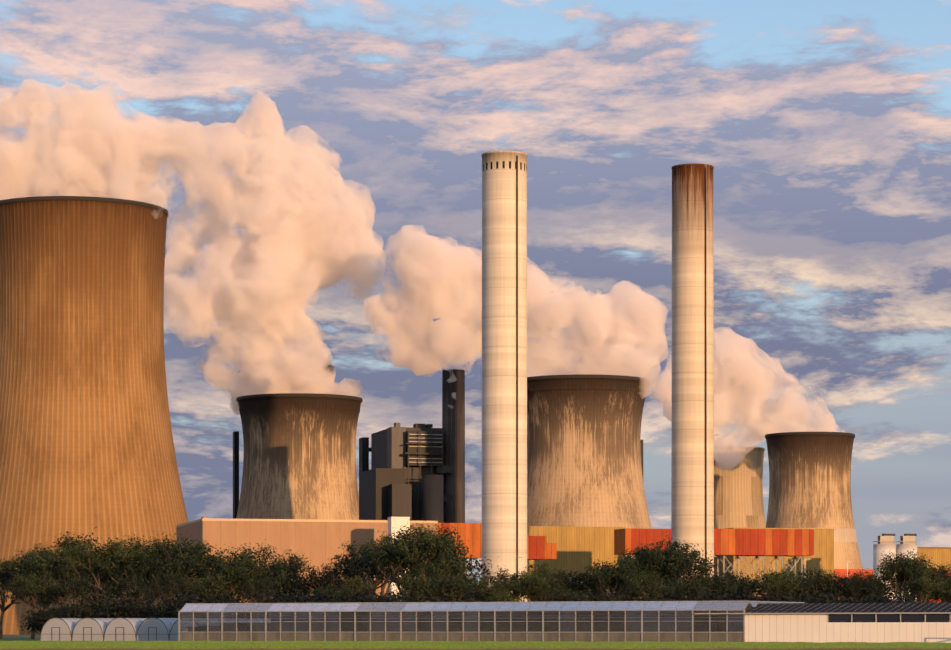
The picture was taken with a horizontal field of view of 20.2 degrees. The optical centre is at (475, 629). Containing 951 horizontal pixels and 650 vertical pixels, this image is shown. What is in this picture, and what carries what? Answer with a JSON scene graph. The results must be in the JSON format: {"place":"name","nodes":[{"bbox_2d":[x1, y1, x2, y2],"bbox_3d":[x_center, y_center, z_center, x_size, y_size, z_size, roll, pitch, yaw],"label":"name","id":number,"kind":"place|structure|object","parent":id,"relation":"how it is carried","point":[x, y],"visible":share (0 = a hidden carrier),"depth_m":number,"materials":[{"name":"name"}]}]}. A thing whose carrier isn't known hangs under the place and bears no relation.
{"place":"outdoors","nodes":[
{"label":"outdoors","id":0,"kind":"place"},
{"bbox_2d":[0,635,39,640],"bbox_3d":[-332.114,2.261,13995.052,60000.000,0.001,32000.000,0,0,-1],"label":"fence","id":1,"kind":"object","parent":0,"point":[17,637],"depth_m":679.05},
{"bbox_2d":[0,557,44,638],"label":"tree","id":2,"kind":"object","parent":1,"relation":"on","point":[3,608],"visible":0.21,"depth_m":671.93,"materials":[{"name":"green plant"}]},
{"bbox_2d":[0,567,70,613],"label":"tree","id":3,"kind":"object","parent":1,"relation":"on","point":[29,590],"visible":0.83,"depth_m":542.18,"materials":[{"name":"green plant"}]},
{"bbox_2d":[0,541,71,638],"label":"tree","id":4,"kind":"object","parent":1,"relation":"on","point":[5,574],"visible":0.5,"depth_m":613.56,"materials":[{"name":"green plant"}]},
{"bbox_2d":[17,604,73,636],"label":"bush","id":5,"kind":"object","parent":1,"relation":"on","point":[37,625],"visible":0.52,"depth_m":516.92,"materials":[{"name":"green plant"}]},
{"bbox_2d":[40,617,81,640],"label":"polytunnel","id":6,"kind":"structure","parent":1,"relation":"on","point":[57,629],"depth_m":429.41,"materials":[{"name":"white plastic"}]},
{"bbox_2d":[8,537,114,606],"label":"tree","id":7,"kind":"object","parent":1,"relation":"on","point":[57,554],"visible":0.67,"depth_m":582.26,"materials":[{"name":"green plant"}]},
{"bbox_2d":[17,527,128,603],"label":"tree","id":8,"kind":"object","parent":1,"relation":"on","point":[80,543],"visible":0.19,"depth_m":618.09,"materials":[{"name":"green plant"}]},
{"bbox_2d":[47,594,108,617],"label":"bush","id":9,"kind":"object","parent":1,"relation":"on","point":[80,611],"visible":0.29,"depth_m":518.32,"materials":[{"name":"green plant"}]},
{"bbox_2d":[41,571,116,607],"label":"bush","id":10,"kind":"object","parent":1,"relation":"on","point":[83,585],"visible":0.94,"depth_m":537.57,"materials":[{"name":"green plant"}]},
{"bbox_2d":[72,617,113,640],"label":"polytunnel","id":11,"kind":"structure","parent":1,"relation":"on","point":[88,629],"depth_m":426.78,"materials":[{"name":"white plastic"}]},
{"bbox_2d":[55,536,163,603],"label":"tree","id":12,"kind":"object","parent":1,"relation":"on","point":[125,553],"visible":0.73,"depth_m":574.71,"materials":[{"name":"green plant"}]},
{"bbox_2d":[83,588,158,617],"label":"bush","id":13,"kind":"object","parent":1,"relation":"on","point":[119,608],"visible":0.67,"depth_m":519.46,"materials":[{"name":"green plant"}]},
{"bbox_2d":[104,617,146,640],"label":"polytunnel","id":14,"kind":"structure","parent":1,"relation":"on","point":[121,629],"depth_m":424.11,"materials":[{"name":"white plastic"}]},
{"bbox_2d":[94,572,166,607],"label":"bush","id":15,"kind":"object","parent":1,"relation":"on","point":[133,581],"visible":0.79,"depth_m":548.74,"materials":[{"name":"green plant"}]},
{"bbox_2d":[95,531,180,600],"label":"tree","id":16,"kind":"object","parent":1,"relation":"on","point":[139,544],"visible":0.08,"depth_m":619.41,"materials":[{"name":"green plant"}]},
{"bbox_2d":[136,617,177,640],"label":"polytunnel","id":17,"kind":"structure","parent":1,"relation":"on","point":[154,629],"depth_m":421.51,"materials":[{"name":"grey plastic"}]},
{"bbox_2d":[105,533,222,606],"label":"tree","id":18,"kind":"object","parent":1,"relation":"on","point":[177,564],"visible":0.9,"depth_m":571.04,"materials":[{"name":"green plant"}]},
{"bbox_2d":[135,567,205,605],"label":"bush","id":19,"kind":"object","parent":1,"relation":"on","point":[170,589],"visible":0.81,"depth_m":548.02,"materials":[{"name":"green plant"}]},
{"bbox_2d":[124,532,233,602],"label":"tree","id":20,"kind":"object","parent":1,"relation":"on","point":[199,547],"visible":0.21,"depth_m":626.20,"materials":[{"name":"green plant"}]},
{"bbox_2d":[149,582,238,617],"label":"bush","id":21,"kind":"object","parent":1,"relation":"on","point":[177,606],"visible":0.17,"depth_m":513.20,"materials":[{"name":"green plant"}]},
{"bbox_2d":[186,570,238,600],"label":"bush","id":22,"kind":"object","parent":1,"relation":"on","point":[206,582],"visible":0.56,"depth_m":551.69,"materials":[{"name":"green plant"}]},
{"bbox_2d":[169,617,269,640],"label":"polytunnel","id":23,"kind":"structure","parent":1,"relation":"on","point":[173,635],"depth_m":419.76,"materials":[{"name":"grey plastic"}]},
{"bbox_2d":[199,586,259,617],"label":"bush","id":24,"kind":"object","parent":1,"relation":"on","point":[228,599],"visible":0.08,"depth_m":525.74,"materials":[{"name":"green plant"}]},
{"bbox_2d":[191,554,275,602],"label":"tree","id":25,"kind":"object","parent":1,"relation":"on","point":[230,576],"visible":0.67,"depth_m":577.99,"materials":[{"name":"green plant"}]},
{"bbox_2d":[233,431,238,518],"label":"chimney","id":26,"kind":"object","parent":1,"relation":"on","point":[235,470],"visible":0.36,"depth_m":1496.27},
{"bbox_2d":[204,538,300,600],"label":"tree","id":27,"kind":"object","parent":1,"relation":"on","point":[277,568],"visible":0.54,"depth_m":586.38,"materials":[{"name":"green plant"}]},
{"bbox_2d":[231,570,299,602],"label":"tree","id":28,"kind":"object","parent":1,"relation":"on","point":[264,585],"visible":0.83,"depth_m":549.43,"materials":[{"name":"green plant"}]},
{"bbox_2d":[249,549,319,597],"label":"tree","id":29,"kind":"object","parent":1,"relation":"on","point":[296,560],"visible":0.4,"depth_m":619.08,"materials":[{"name":"green plant"}]},
{"bbox_2d":[241,582,329,617],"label":"bush","id":30,"kind":"object","parent":1,"relation":"on","point":[294,597],"visible":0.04,"depth_m":520.75,"materials":[{"name":"green plant"}]},
{"bbox_2d":[236,397,361,519],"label":"cooling tower","id":31,"kind":"structure","parent":1,"relation":"on","point":[299,458],"depth_m":1419.46,"materials":[{"name":"concrete"}]},
{"bbox_2d":[236,393,362,402],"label":"cooling tower rim","id":32,"kind":"object","parent":31,"relation":"attached to","point":[298,395],"visible":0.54,"depth_m":1417.18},
{"bbox_2d":[176,521,436,602],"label":"industrial building","id":33,"kind":"structure","parent":1,"relation":"on","point":[318,544],"depth_m":1056.70,"materials":[{"name":"metal"}]},
{"bbox_2d":[176,518,437,526],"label":"roof edge","id":34,"kind":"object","parent":33,"relation":"attached to","point":[287,520],"depth_m":1057.15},
{"bbox_2d":[278,564,344,596],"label":"tree","id":35,"kind":"object","parent":1,"relation":"on","point":[327,578],"visible":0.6,"depth_m":590.05,"materials":[{"name":"green plant"}]},
{"bbox_2d":[303,584,355,602],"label":"bush","id":36,"kind":"object","parent":1,"relation":"on","point":[341,593],"visible":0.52,"depth_m":546.84,"materials":[{"name":"green plant"}]},
{"bbox_2d":[329,575,381,599],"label":"tree","id":37,"kind":"object","parent":1,"relation":"on","point":[347,585],"visible":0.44,"depth_m":572.74,"materials":[{"name":"green plant"}]},
{"bbox_2d":[317,538,404,597],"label":"tree","id":38,"kind":"object","parent":1,"relation":"on","point":[349,570],"visible":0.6,"depth_m":608.37,"materials":[{"name":"green plant"}]},
{"bbox_2d":[359,437,368,519],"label":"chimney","id":39,"kind":"object","parent":1,"relation":"on","point":[363,454],"visible":0.36,"depth_m":1299.92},
{"bbox_2d":[334,583,399,602],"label":"bush","id":40,"kind":"object","parent":1,"relation":"on","point":[370,599],"visible":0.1,"depth_m":524.36,"materials":[{"name":"green plant"}]},
{"bbox_2d":[332,527,405,597],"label":"tree","id":41,"kind":"object","parent":1,"relation":"on","point":[384,585],"visible":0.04,"depth_m":681.57,"materials":[{"name":"green plant"}]},
{"bbox_2d":[362,468,405,519],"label":"boiler annex","id":42,"kind":"object","parent":1,"relation":"on","point":[376,482],"visible":0.36,"depth_m":1238.63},
{"bbox_2d":[388,484,411,520],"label":"boiler annex","id":43,"kind":"object","parent":1,"relation":"on","point":[399,500],"visible":0.36,"depth_m":1229.73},
{"bbox_2d":[368,584,432,601],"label":"bush","id":44,"kind":"object","parent":1,"relation":"on","point":[394,599],"visible":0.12,"depth_m":521.09,"materials":[{"name":"green plant"}]},
{"bbox_2d":[371,427,442,520],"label":"boiler house","id":45,"kind":"structure","parent":1,"relation":"on","point":[379,449],"depth_m":1252.67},
{"bbox_2d":[387,427,405,468],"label":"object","id":46,"kind":"object","parent":45,"relation":"attached to","point":[396,446],"visible":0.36,"depth_m":1247.94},
{"bbox_2d":[404,443,443,444],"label":"boiler balcony","id":47,"kind":"structure","parent":45,"relation":"attached to","point":[423,443],"depth_m":1245.99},
{"bbox_2d":[406,431,441,465],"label":"pipes","id":48,"kind":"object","parent":47,"relation":"attached to","point":[425,449],"depth_m":1247.64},
{"bbox_2d":[358,518,471,598],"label":"tree","id":49,"kind":"object","parent":1,"relation":"on","point":[398,551],"visible":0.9,"depth_m":576.68,"materials":[{"name":"green plant"}]},
{"bbox_2d":[381,571,452,600],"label":"bush","id":50,"kind":"object","parent":1,"relation":"on","point":[417,587],"visible":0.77,"depth_m":550.77,"materials":[{"name":"green plant"}]},
{"bbox_2d":[356,519,497,600],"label":"tree","id":51,"kind":"object","parent":1,"relation":"on","point":[471,566],"visible":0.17,"depth_m":618.23,"materials":[{"name":"green plant"}]},
{"bbox_2d":[422,475,443,522],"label":"silo","id":52,"kind":"object","parent":1,"relation":"on","point":[433,498],"visible":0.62,"depth_m":1230.72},
{"bbox_2d":[400,553,489,599],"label":"tree","id":53,"kind":"object","parent":1,"relation":"on","point":[432,571],"visible":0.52,"depth_m":569.36,"materials":[{"name":"green plant"}]},
{"bbox_2d":[419,571,478,601],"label":"bush","id":54,"kind":"object","parent":1,"relation":"on","point":[451,584],"visible":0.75,"depth_m":552.96,"materials":[{"name":"green plant"}]},
{"bbox_2d":[442,369,464,575],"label":"chimney","id":55,"kind":"object","parent":1,"relation":"on","point":[453,421],"visible":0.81,"depth_m":1256.50,"materials":[{"name":"metal"}]},
{"bbox_2d":[0,641,950,648],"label":"field crop rows","id":56,"kind":"object","parent":1,"relation":"on","point":[349,644],"visible":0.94,"depth_m":296.70,"materials":[{"name":"green plant"}]},
{"bbox_2d":[0,648,950,649],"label":"field furrows","id":57,"kind":"structure","parent":1,"relation":"on","point":[504,649],"depth_m":273.59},
{"bbox_2d":[458,572,512,601],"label":"tree","id":58,"kind":"object","parent":1,"relation":"on","point":[498,585],"visible":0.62,"depth_m":586.32,"materials":[{"name":"green plant"}]},
{"bbox_2d":[178,601,803,641],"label":"glasshouse","id":59,"kind":"structure","parent":1,"relation":"on","point":[637,621],"depth_m":393.59,"materials":[{"name":"clear glass"}]},
{"bbox_2d":[467,568,535,601],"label":"tree","id":60,"kind":"object","parent":1,"relation":"on","point":[504,578],"visible":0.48,"depth_m":615.77,"materials":[{"name":"green plant"}]},
{"bbox_2d":[481,150,526,601],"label":"chimney","id":61,"kind":"object","parent":1,"relation":"on","point":[499,359],"visible":0.81,"depth_m":1041.72,"materials":[{"name":"concrete"}]},
{"bbox_2d":[516,155,517,601],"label":"chimney ladder","id":62,"kind":"object","parent":61,"relation":"attached to","point":[516,364],"visible":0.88,"depth_m":1041.47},
{"bbox_2d":[502,568,573,601],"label":"tree","id":63,"kind":"object","parent":1,"relation":"on","point":[544,586],"visible":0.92,"depth_m":587.36,"materials":[{"name":"green plant"}]},
{"bbox_2d":[515,560,577,598],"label":"tree","id":64,"kind":"object","parent":1,"relation":"on","point":[540,569],"visible":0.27,"depth_m":632.34,"materials":[{"name":"green plant"}]},
{"bbox_2d":[534,571,612,601],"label":"tree","id":65,"kind":"object","parent":1,"relation":"on","point":[575,587],"visible":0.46,"depth_m":589.83,"materials":[{"name":"green plant"}]},
{"bbox_2d":[527,526,624,601],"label":"ochre hall","id":66,"kind":"structure","parent":1,"relation":"on","point":[578,548],"depth_m":1207.69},
{"bbox_2d":[551,586,614,600],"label":"bush","id":67,"kind":"object","parent":1,"relation":"on","point":[580,598],"visible":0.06,"depth_m":517.20,"materials":[{"name":"green plant"}]},
{"bbox_2d":[527,378,651,599],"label":"cooling tower","id":68,"kind":"structure","parent":1,"relation":"on","point":[584,467],"depth_m":1371.80,"materials":[{"name":"concrete"}]},
{"bbox_2d":[527,374,648,382],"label":"cooling tower rim","id":69,"kind":"object","parent":68,"relation":"attached to","point":[584,376],"visible":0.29,"depth_m":1368.21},
{"bbox_2d":[577,584,645,600],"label":"bush","id":70,"kind":"object","parent":1,"relation":"on","point":[620,598],"visible":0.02,"depth_m":524.63,"materials":[{"name":"green plant"}]},
{"bbox_2d":[578,556,657,598],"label":"tree","id":71,"kind":"object","parent":1,"relation":"on","point":[600,577],"visible":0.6,"depth_m":581.74,"materials":[{"name":"green plant"}]},
{"bbox_2d":[611,568,676,600],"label":"bush","id":72,"kind":"object","parent":1,"relation":"on","point":[637,587],"visible":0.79,"depth_m":539.95,"materials":[{"name":"green plant"}]},
{"bbox_2d":[605,536,721,597],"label":"tree","id":73,"kind":"object","parent":1,"relation":"on","point":[674,556],"visible":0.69,"depth_m":587.20,"materials":[{"name":"green plant"}]},
{"bbox_2d":[618,532,711,590],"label":"tree","id":74,"kind":"object","parent":1,"relation":"on","point":[673,543],"visible":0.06,"depth_m":613.81,"materials":[{"name":"green plant"}]},
{"bbox_2d":[662,576,710,599],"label":"bush","id":75,"kind":"object","parent":1,"relation":"on","point":[691,588],"visible":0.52,"depth_m":550.88,"materials":[{"name":"green plant"}]},
{"bbox_2d":[647,551,732,597],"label":"tree","id":76,"kind":"object","parent":1,"relation":"on","point":[701,574],"visible":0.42,"depth_m":586.69,"materials":[{"name":"green plant"}]},
{"bbox_2d":[671,163,713,581],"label":"chimney","id":77,"kind":"object","parent":1,"relation":"on","point":[688,377],"visible":0.85,"depth_m":1074.15,"materials":[{"name":"concrete"}]},
{"bbox_2d":[705,168,706,577],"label":"chimney ladder","id":78,"kind":"object","parent":77,"relation":"attached to","point":[705,393],"visible":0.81,"depth_m":1073.96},
{"bbox_2d":[680,582,767,600],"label":"bush","id":79,"kind":"object","parent":1,"relation":"on","point":[716,598],"visible":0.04,"depth_m":518.54,"materials":[{"name":"green plant"}]},
{"bbox_2d":[698,575,750,600],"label":"tree","id":80,"kind":"object","parent":1,"relation":"on","point":[727,583],"visible":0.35,"depth_m":586.72,"materials":[{"name":"green plant"}]},
{"bbox_2d":[700,567,756,600],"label":"tree","id":81,"kind":"object","parent":1,"relation":"on","point":[733,576],"visible":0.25,"depth_m":615.56,"materials":[{"name":"green plant"}]},
{"bbox_2d":[717,555,802,591],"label":"trestle","id":82,"kind":"object","parent":1,"relation":"on","point":[757,561],"visible":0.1,"depth_m":1162.88,"materials":[{"name":"grey metal"}]},
{"bbox_2d":[714,529,813,555],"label":"conveyor gallery","id":83,"kind":"object","parent":82,"relation":"on","point":[787,542],"visible":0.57,"depth_m":1158.07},
{"bbox_2d":[727,581,808,601],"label":"bush","id":84,"kind":"object","parent":1,"relation":"on","point":[764,597],"visible":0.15,"depth_m":518.12,"materials":[{"name":"green plant"}]},
{"bbox_2d":[714,528,833,596],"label":"ochre hall","id":85,"kind":"structure","parent":1,"relation":"on","point":[823,556],"depth_m":1262.03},
{"bbox_2d":[738,566,812,600],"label":"tree","id":86,"kind":"object","parent":1,"relation":"on","point":[784,582],"visible":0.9,"depth_m":582.99,"materials":[{"name":"green plant"}]},
{"bbox_2d":[789,585,852,602],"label":"bush","id":87,"kind":"object","parent":1,"relation":"on","point":[819,599],"visible":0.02,"depth_m":530.41,"materials":[{"name":"green plant"}]},
{"bbox_2d":[694,603,950,642],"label":"packing shed","id":88,"kind":"structure","parent":1,"relation":"on","point":[849,622],"depth_m":364.91,"materials":[{"name":"white metal"}]},
{"bbox_2d":[793,564,851,601],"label":"bush","id":89,"kind":"object","parent":1,"relation":"on","point":[831,582],"visible":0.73,"depth_m":593.90,"materials":[{"name":"green plant"}]},
{"bbox_2d":[833,573,891,601],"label":"tree","id":90,"kind":"object","parent":1,"relation":"on","point":[855,589],"visible":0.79,"depth_m":590.80,"materials":[{"name":"green plant"}]},
{"bbox_2d":[836,568,891,600],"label":"tree","id":91,"kind":"object","parent":1,"relation":"on","point":[855,576],"visible":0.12,"depth_m":625.67,"materials":[{"name":"green plant"}]},
{"bbox_2d":[873,544,895,599],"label":"silo","id":92,"kind":"object","parent":1,"relation":"on","point":[879,549],"visible":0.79,"depth_m":1200.28,"materials":[{"name":"grey metal"}]},
{"bbox_2d":[843,585,930,602],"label":"bush","id":93,"kind":"object","parent":1,"relation":"on","point":[886,599],"visible":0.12,"depth_m":522.86,"materials":[{"name":"green plant"}]},
{"bbox_2d":[834,569,948,602],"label":"red shed","id":94,"kind":"structure","parent":1,"relation":"on","point":[843,571],"depth_m":1307.45,"materials":[{"name":"orange paint"}]},
{"bbox_2d":[896,544,916,600],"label":"silo","id":95,"kind":"object","parent":1,"relation":"on","point":[902,548],"visible":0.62,"depth_m":1200.38,"materials":[{"name":"grey metal"}]},
{"bbox_2d":[871,549,947,601],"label":"tree","id":96,"kind":"object","parent":1,"relation":"on","point":[890,568],"visible":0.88,"depth_m":595.58,"materials":[{"name":"green plant"}]},
{"bbox_2d":[900,573,950,602],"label":"bush","id":97,"kind":"object","parent":1,"relation":"on","point":[926,587],"visible":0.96,"depth_m":545.33,"materials":[{"name":"green plant"}]},
{"bbox_2d":[917,548,950,568],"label":"industrial building","id":98,"kind":"structure","parent":1,"relation":"on","point":[942,556],"depth_m":1389.27,"materials":[{"name":"brown metal"}]},
{"bbox_2d":[928,561,950,584],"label":"tree","id":99,"kind":"object","parent":1,"relation":"on","point":[945,574],"visible":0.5,"depth_m":618.01,"materials":[{"name":"green plant"}]},
{"bbox_2d":[0,200,187,634],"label":"cooling tower","id":100,"kind":"structure","parent":0,"point":[86,443],"depth_m":1234.49,"materials":[{"name":"concrete"}]},
{"bbox_2d":[0,196,167,217],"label":"cooling tower rim","id":101,"kind":"object","parent":100,"relation":"attached to","point":[84,198],"visible":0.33,"depth_m":1235.34,"materials":[{"name":"grey"}]},
{"bbox_2d":[388,517,409,596],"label":"white stair tower","id":102,"kind":"structure","parent":0,"point":[395,523],"depth_m":1034.27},
{"bbox_2d":[0,0,950,580],"label":"sky","id":103,"kind":"structure","parent":0,"point":[315,166],"materials":[{"name":"blue"}]},
{"bbox_2d":[527,536,546,559],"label":"wall panel","id":104,"kind":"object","parent":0,"point":[536,547],"depth_m":1136.50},
{"bbox_2d":[714,446,765,528],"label":"cooling tower","id":105,"kind":"structure","parent":0,"point":[738,496],"depth_m":1780.67,"materials":[{"name":"concrete"}]},
{"bbox_2d":[766,435,862,568],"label":"cooling tower","id":106,"kind":"structure","parent":0,"point":[809,481],"depth_m":1632.39,"materials":[{"name":"concrete"}]},
{"bbox_2d":[765,432,854,438],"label":"cooling tower rim","id":107,"kind":"object","parent":106,"relation":"attached to","point":[809,433],"visible":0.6,"depth_m":1631.00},
{"bbox_2d":[826,528,856,541],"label":"cooling tower skirt","id":108,"kind":"object","parent":106,"relation":"attached to","point":[844,535],"visible":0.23,"depth_m":1633.14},
{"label":"trestle","id":109,"kind":"object","parent":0,"visible":0},
{"bbox_2d":[437,523,481,558],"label":"conveyor house","id":110,"kind":"structure","parent":109,"relation":"on","point":[471,533],"depth_m":1132.42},
{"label":"trestle","id":111,"kind":"object","parent":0,"visible":0},
{"bbox_2d":[614,528,670,554],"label":"conveyor house","id":112,"kind":"structure","parent":111,"relation":"on","point":[626,538],"depth_m":1143.71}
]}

